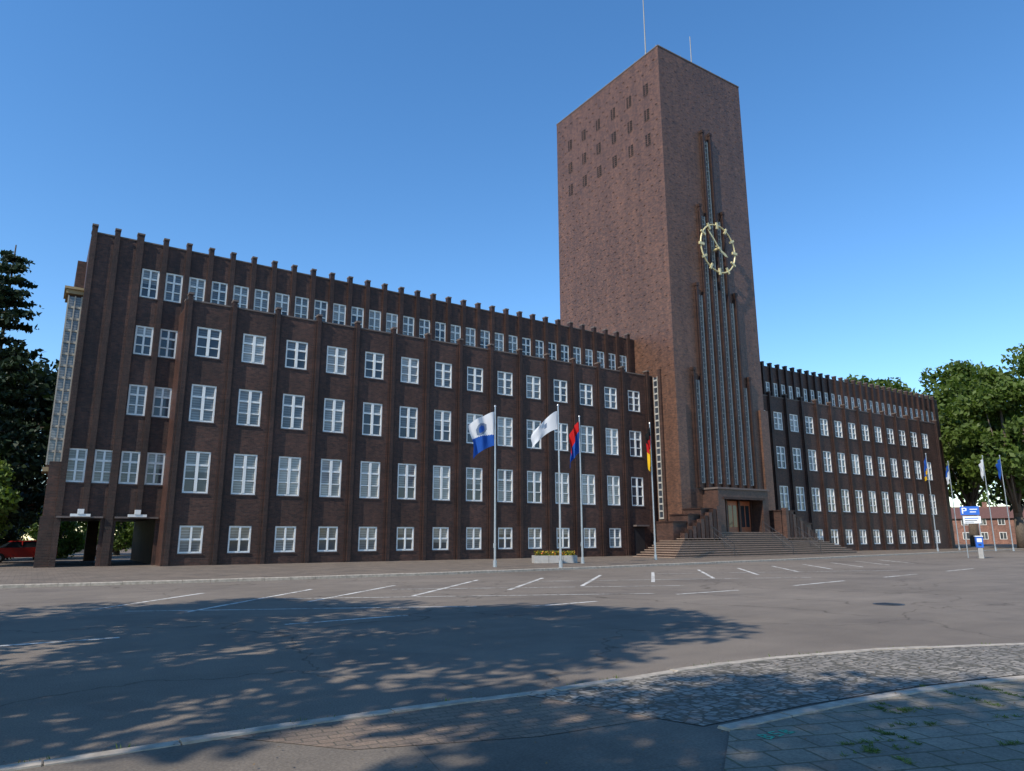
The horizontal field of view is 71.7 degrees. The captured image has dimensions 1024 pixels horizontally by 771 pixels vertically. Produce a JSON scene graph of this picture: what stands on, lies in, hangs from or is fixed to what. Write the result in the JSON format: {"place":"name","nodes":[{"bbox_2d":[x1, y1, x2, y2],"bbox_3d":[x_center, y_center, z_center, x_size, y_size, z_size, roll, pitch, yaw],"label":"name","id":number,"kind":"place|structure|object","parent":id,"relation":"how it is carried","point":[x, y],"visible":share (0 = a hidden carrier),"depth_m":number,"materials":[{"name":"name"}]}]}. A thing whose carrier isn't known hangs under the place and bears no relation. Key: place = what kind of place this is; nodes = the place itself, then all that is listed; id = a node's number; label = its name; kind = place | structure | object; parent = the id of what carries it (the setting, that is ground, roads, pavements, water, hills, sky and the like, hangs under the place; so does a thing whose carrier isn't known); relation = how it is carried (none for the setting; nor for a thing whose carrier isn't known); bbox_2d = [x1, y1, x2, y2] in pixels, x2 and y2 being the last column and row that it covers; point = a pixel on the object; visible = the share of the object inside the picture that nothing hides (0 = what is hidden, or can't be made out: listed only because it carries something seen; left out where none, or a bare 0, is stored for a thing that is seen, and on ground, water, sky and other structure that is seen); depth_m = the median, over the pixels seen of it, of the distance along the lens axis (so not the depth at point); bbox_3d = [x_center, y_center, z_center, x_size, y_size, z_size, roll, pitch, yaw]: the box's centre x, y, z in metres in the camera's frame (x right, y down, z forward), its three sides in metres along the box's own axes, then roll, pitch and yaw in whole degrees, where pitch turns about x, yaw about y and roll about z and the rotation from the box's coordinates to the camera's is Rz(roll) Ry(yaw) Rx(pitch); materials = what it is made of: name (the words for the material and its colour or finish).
{"place":"outdoors","nodes":[
{"label":"outdoors","id":0,"kind":"place"},
{"bbox_2d":[0,544,1017,584],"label":"forecourt pavement","id":1,"kind":"structure","parent":0,"point":[76,568],"depth_m":38.51,"materials":[{"name":"grey concrete"}]},
{"bbox_2d":[0,459,22,538],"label":"broadleaf tree","id":2,"kind":"object","parent":1,"relation":"on","point":[8,494],"visible":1,"depth_m":41.35,"materials":[{"name":"green plant"}]},
{"bbox_2d":[0,525,26,560],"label":"garden shrub","id":3,"kind":"object","parent":1,"relation":"on","point":[13,533],"visible":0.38,"depth_m":51.92,"materials":[{"name":"green plant"}]},
{"bbox_2d":[0,245,50,529],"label":"pine tree","id":4,"kind":"object","parent":1,"relation":"on","point":[15,357],"visible":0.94,"depth_m":46.94,"materials":[{"name":"green plant"}]},
{"bbox_2d":[0,540,57,561],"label":"parked car","id":5,"kind":"object","parent":1,"relation":"on","point":[25,548],"visible":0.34,"depth_m":48.18,"materials":[{"name":"red paint"}]},
{"bbox_2d":[0,358,58,528],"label":"broadleaf tree","id":6,"kind":"object","parent":1,"relation":"on","point":[48,379],"visible":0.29,"depth_m":54.65,"materials":[{"name":"green plant"}]},
{"bbox_2d":[35,521,85,557],"bbox_3d":[-37.310,12.629,58.211,4.731,3.587,4.542,8,-14,-33],"label":"garden shrub","id":7,"kind":"object","parent":1,"relation":"on","point":[70,541],"visible":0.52,"depth_m":58.01,"materials":[{"name":"green plant"}]},
{"bbox_2d":[85,521,133,554],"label":"garden shrub","id":8,"kind":"object","parent":1,"relation":"on","point":[123,538],"visible":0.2,"depth_m":67.77,"materials":[{"name":"green plant"}]},
{"bbox_2d":[468,405,496,566],"bbox_3d":[-1.616,5.407,38.801,1.608,8.820,0.365,1,-12,-6],"label":"flagpole","id":9,"kind":"object","parent":1,"relation":"on","point":[482,430],"visible":1,"depth_m":39.38,"materials":[{"name":"metal"}]},
{"bbox_2d":[33,0,955,567],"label":"town hall","id":10,"kind":"structure","parent":1,"relation":"on","point":[209,408],"depth_m":56.30,"materials":[{"name":"brick"}]},
{"bbox_2d":[45,268,626,485],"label":"left wing rear windows","id":11,"kind":"structure","parent":10,"relation":"in","point":[129,466],"depth_m":44.60,"materials":[{"name":"white glass"}]},
{"bbox_2d":[176,326,649,555],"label":"left wing front windows","id":12,"kind":"structure","parent":10,"relation":"in","point":[208,340],"depth_m":49.48,"materials":[{"name":"white glass"}]},
{"bbox_2d":[765,382,933,421],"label":"right wing rear windows","id":13,"kind":"structure","parent":10,"relation":"in","point":[767,383],"depth_m":85.64,"materials":[{"name":"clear glass"}]},
{"bbox_2d":[764,410,941,544],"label":"right wing front windows","id":14,"kind":"structure","parent":10,"relation":"in","point":[781,460],"depth_m":80.65,"materials":[{"name":"white glass"}]},
{"bbox_2d":[531,404,562,567],"bbox_3d":[1.828,5.250,37.762,1.650,8.670,0.257,2,-12,-9],"label":"flagpole","id":15,"kind":"object","parent":1,"relation":"on","point":[549,423],"visible":1,"depth_m":38.24,"materials":[{"name":"metal"}]},
{"bbox_2d":[532,550,577,562],"bbox_3d":[2.646,10.668,44.166,2.700,0.759,1.003,1,-12,-8],"label":"flower planter","id":16,"kind":"object","parent":1,"relation":"on","point":[546,557],"visible":0.91,"depth_m":43.76,"materials":[{"name":"concrete"}]},
{"bbox_2d":[569,416,583,562],"bbox_3d":[3.982,6.327,43.762,0.779,9.070,0.537,0,-12,1],"label":"flagpole","id":17,"kind":"object","parent":1,"relation":"on","point":[574,438],"visible":1,"depth_m":44.28,"materials":[{"name":"metal"}]},
{"bbox_2d":[645,422,656,559],"bbox_3d":[9.852,7.377,50.166,0.270,9.670,0.692,-9,-15,36],"label":"flagpole","id":18,"kind":"object","parent":1,"relation":"on","point":[648,445],"visible":1,"depth_m":50.49,"materials":[{"name":"metal"}]},
{"bbox_2d":[843,374,924,397],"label":"broadleaf tree","id":19,"kind":"object","parent":1,"relation":"on","point":[888,383],"visible":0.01,"depth_m":113.86,"materials":[{"name":"green plant"}]},
{"bbox_2d":[924,453,938,550],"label":"flagpole","id":20,"kind":"object","parent":1,"relation":"on","point":[926,471],"visible":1,"depth_m":75.30,"materials":[{"name":"metal"}]},
{"bbox_2d":[946,461,960,549],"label":"flagpole","id":21,"kind":"object","parent":1,"relation":"on","point":[947,473],"visible":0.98,"depth_m":81.34,"materials":[{"name":"metal"}]},
{"bbox_2d":[918,359,996,545],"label":"broadleaf tree","id":22,"kind":"object","parent":1,"relation":"on","point":[957,377],"visible":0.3,"depth_m":111.09,"materials":[{"name":"green plant"}]},
{"bbox_2d":[939,365,1023,547],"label":"broadleaf tree","id":23,"kind":"object","parent":1,"relation":"on","point":[991,429],"visible":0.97,"depth_m":91.81,"materials":[{"name":"green plant"}]},
{"bbox_2d":[951,506,1023,543],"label":"building","id":24,"kind":"structure","parent":1,"relation":"on","point":[997,512],"depth_m":141.45,"materials":[{"name":"red brick"}]},
{"bbox_2d":[961,518,1023,538],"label":"windows and door","id":25,"kind":"structure","parent":24,"relation":"attached to","point":[1001,521],"depth_m":141.07,"materials":[{"name":"white paint"}]},
{"bbox_2d":[988,482,1023,511],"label":"broadleaf tree","id":26,"kind":"object","parent":1,"relation":"on","point":[998,501],"visible":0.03,"depth_m":120.70,"materials":[{"name":"green plant"}]},
{"bbox_2d":[0,549,1023,765],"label":"road","id":27,"kind":"structure","parent":0,"point":[152,674],"depth_m":12.46,"materials":[{"name":"grey asphalt"}]},
{"bbox_2d":[0,560,974,645],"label":"road markings","id":28,"kind":"object","parent":27,"relation":"on","point":[653,579],"visible":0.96,"depth_m":20.52,"materials":[{"name":"paint"}]},
{"bbox_2d":[18,642,990,764],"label":"kerb weeds","id":29,"kind":"object","parent":27,"relation":"on","point":[442,701],"visible":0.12,"depth_m":6.88,"materials":[{"name":"green plant"}]},
{"bbox_2d":[3,644,1017,768],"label":"leaf litter","id":30,"kind":"object","parent":27,"relation":"on","point":[616,731],"visible":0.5,"depth_m":5.91,"materials":[{"name":"brown plant"}]},
{"bbox_2d":[0,643,1023,770],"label":"kerb","id":31,"kind":"structure","parent":27,"relation":"on","point":[181,741],"depth_m":6.39,"materials":[{"name":"concrete"}]},
{"bbox_2d":[0,548,1023,587],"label":"kerb","id":32,"kind":"structure","parent":27,"relation":"on","point":[270,578],"depth_m":30.79,"materials":[{"name":"stone"}]},
{"bbox_2d":[873,602,904,605],"bbox_3d":[9.344,5.418,17.562,0.715,0.019,0.715,8,-14,-33],"label":"manhole cover","id":33,"kind":"object","parent":27,"relation":"on","point":[891,604],"visible":1,"depth_m":17.43,"materials":[{"name":"metal"}]},
{"bbox_2d":[960,506,983,557],"bbox_3d":[35.457,11.253,54.478,1.280,3.950,0.124,-7,-14,28],"label":"parking sign","id":34,"kind":"object","parent":27,"relation":"on","point":[969,510],"visible":0.91,"depth_m":54.67,"materials":[{"name":"metal"}]},
{"bbox_2d":[974,536,983,557],"bbox_3d":[35.476,12.250,53.689,0.540,1.670,0.380,-5,-13,21],"label":"ticket machine","id":35,"kind":"object","parent":27,"relation":"on","point":[979,544],"visible":1,"depth_m":53.60,"materials":[{"name":"metal"}]},
{"bbox_2d":[979,455,996,550],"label":"flagpole","id":36,"kind":"object","parent":27,"relation":"on","point":[981,467],"visible":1,"depth_m":75.78,"materials":[{"name":"metal"}]},
{"bbox_2d":[996,455,1014,550],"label":"flagpole","id":37,"kind":"object","parent":27,"relation":"on","point":[998,467],"visible":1,"depth_m":75.70,"materials":[{"name":"metal"}]},
{"bbox_2d":[0,0,1023,539],"label":"sky","id":38,"kind":"structure","parent":0,"point":[411,145],"materials":[{"name":"blue"}]},
{"bbox_2d":[15,675,1019,770],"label":"pavement","id":39,"kind":"structure","parent":0,"point":[692,747],"depth_m":5.22,"materials":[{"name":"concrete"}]},
{"bbox_2d":[233,696,654,749],"bbox_3d":[-0.473,2.886,5.995,3.350,0.001,1.510,8,-14,-33],"label":"paver strip","id":40,"kind":"object","parent":39,"relation":"on","point":[515,717],"visible":1,"depth_m":6.03,"materials":[{"name":"grey stone"}]},
{"bbox_2d":[529,645,1023,725],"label":"cobblestone strip","id":41,"kind":"object","parent":39,"relation":"on","point":[821,678],"visible":0.91,"depth_m":7.77,"materials":[{"name":"grey stone"}]},
{"bbox_2d":[717,675,1023,731],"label":"kerb","id":42,"kind":"structure","parent":39,"relation":"on","point":[728,727],"depth_m":6.73,"materials":[{"name":"concrete"}]},
{"bbox_2d":[724,680,1023,770],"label":"slab pavement","id":43,"kind":"structure","parent":0,"point":[951,737],"depth_m":5.59,"materials":[{"name":"grey concrete"}]},
{"bbox_2d":[757,730,794,738],"bbox_3d":[2.121,2.794,5.679,0.370,0.001,0.152,8,-14,-33],"label":"pavement paint mark","id":44,"kind":"object","parent":43,"relation":"on","point":[785,731],"visible":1,"depth_m":5.66,"materials":[{"name":"teal paint"}]},
{"bbox_2d":[836,683,1023,763],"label":"pavement weeds","id":45,"kind":"object","parent":43,"relation":"on","point":[867,749],"visible":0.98,"depth_m":5.76,"materials":[{"name":"green plant"}]},
{"label":"ground","id":46,"kind":"structure","parent":0,"visible":0},
{"bbox_2d":[19,508,125,540],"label":"distant treeline","id":47,"kind":"object","parent":46,"relation":"on","point":[31,531],"depth_m":101.41,"materials":[{"name":"green plant"}]},
{"bbox_2d":[950,482,997,506],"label":"distant treeline","id":48,"kind":"object","parent":46,"relation":"on","point":[984,496],"visible":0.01,"depth_m":181.39,"materials":[{"name":"green plant"}]},
{"bbox_2d":[1001,343,1023,478],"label":"broadleaf tree","id":49,"kind":"object","parent":46,"relation":"on","point":[1019,370],"visible":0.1,"depth_m":99.39,"materials":[{"name":"green plant"}]}
]}

